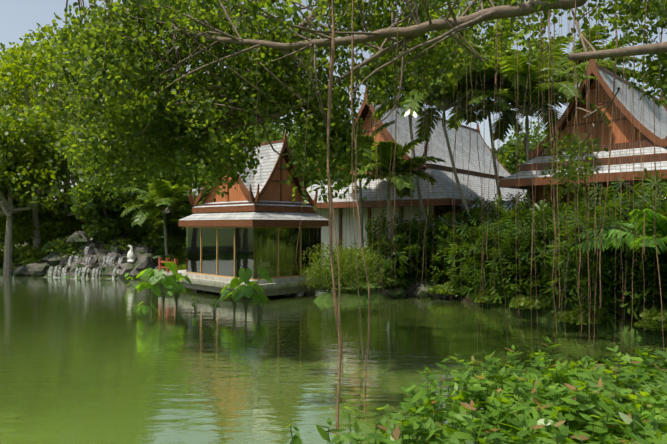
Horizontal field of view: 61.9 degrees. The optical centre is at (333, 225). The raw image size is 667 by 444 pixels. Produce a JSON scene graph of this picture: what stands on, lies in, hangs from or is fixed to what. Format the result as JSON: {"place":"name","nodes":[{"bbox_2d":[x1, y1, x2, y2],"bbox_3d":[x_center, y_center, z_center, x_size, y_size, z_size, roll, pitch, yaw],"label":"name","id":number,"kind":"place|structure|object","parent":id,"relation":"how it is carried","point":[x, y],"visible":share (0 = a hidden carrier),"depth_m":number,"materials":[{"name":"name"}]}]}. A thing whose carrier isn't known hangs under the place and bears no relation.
{"place":"outdoors","nodes":[
{"label":"outdoors","id":0,"kind":"place"},
{"bbox_2d":[0,274,666,443],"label":"pond water","id":1,"kind":"structure","parent":0,"point":[90,361],"depth_m":16.87,"materials":[{"name":"green liquid"}]},
{"bbox_2d":[125,261,272,324],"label":"aquatic plants","id":2,"kind":"object","parent":1,"relation":"in","point":[155,279],"visible":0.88,"depth_m":24.99,"materials":[{"name":"green plant"}]},
{"bbox_2d":[176,131,329,299],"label":"pavilion","id":3,"kind":"structure","parent":1,"relation":"in","point":[251,226],"depth_m":31.66,"materials":[{"name":"wood"}]},
{"bbox_2d":[0,243,666,342],"bbox_3d":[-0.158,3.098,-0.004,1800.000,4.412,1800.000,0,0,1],"label":"ground","id":4,"kind":"structure","parent":0,"point":[548,314],"depth_m":24.76,"materials":[{"name":"green plant"}]},
{"bbox_2d":[158,257,185,288],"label":"walkway bridge","id":5,"kind":"structure","parent":4,"relation":"on","point":[160,262],"depth_m":35.28,"materials":[{"name":"wood"}]},
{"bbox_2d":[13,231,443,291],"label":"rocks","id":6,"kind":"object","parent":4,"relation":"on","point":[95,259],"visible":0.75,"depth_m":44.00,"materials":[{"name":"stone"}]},
{"bbox_2d":[127,245,135,263],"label":"stone bird statue","id":7,"kind":"object","parent":6,"relation":"on","point":[131,257],"visible":1,"depth_m":43.72,"materials":[{"name":"white stone"}]},
{"bbox_2d":[0,23,666,273],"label":"trees","id":8,"kind":"object","parent":4,"relation":"on","point":[33,112],"visible":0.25,"depth_m":48.04,"materials":[{"name":"green plant"}]},
{"bbox_2d":[0,191,666,331],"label":"shrub","id":9,"kind":"object","parent":4,"relation":"on","point":[54,235],"visible":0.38,"depth_m":32.35,"materials":[{"name":"green plant"}]},
{"bbox_2d":[4,8,666,287],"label":"palm trees","id":10,"kind":"object","parent":4,"relation":"on","point":[163,201],"visible":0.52,"depth_m":32.63,"materials":[{"name":"green plant"}]},
{"bbox_2d":[32,0,666,428],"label":"banyan tree","id":11,"kind":"object","parent":4,"relation":"on","point":[144,116],"visible":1,"depth_m":15.33,"materials":[{"name":"green plant"}]},
{"bbox_2d":[303,87,526,264],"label":"house","id":12,"kind":"structure","parent":4,"relation":"on","point":[441,193],"depth_m":42.95,"materials":[{"name":"tile"}]},
{"bbox_2d":[381,287,449,298],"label":"bank rocks","id":13,"kind":"object","parent":4,"relation":"on","point":[423,292],"visible":0.69,"depth_m":30.73,"materials":[{"name":"stone"}]},
{"bbox_2d":[271,336,666,443],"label":"hedge shrub","id":14,"kind":"object","parent":4,"relation":"on","point":[575,404],"visible":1,"depth_m":4.40,"materials":[{"name":"green plant"}]},
{"bbox_2d":[363,168,666,332],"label":"bushes","id":15,"kind":"object","parent":4,"relation":"on","point":[440,251],"visible":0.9,"depth_m":25.95,"materials":[{"name":"green plant"}]},
{"bbox_2d":[499,50,666,221],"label":"house","id":16,"kind":"structure","parent":4,"relation":"on","point":[526,176],"depth_m":30.16,"materials":[{"name":"wood"}]},
{"bbox_2d":[0,0,666,204],"label":"sky","id":17,"kind":"structure","parent":0,"point":[17,17],"materials":[{"name":"white"}]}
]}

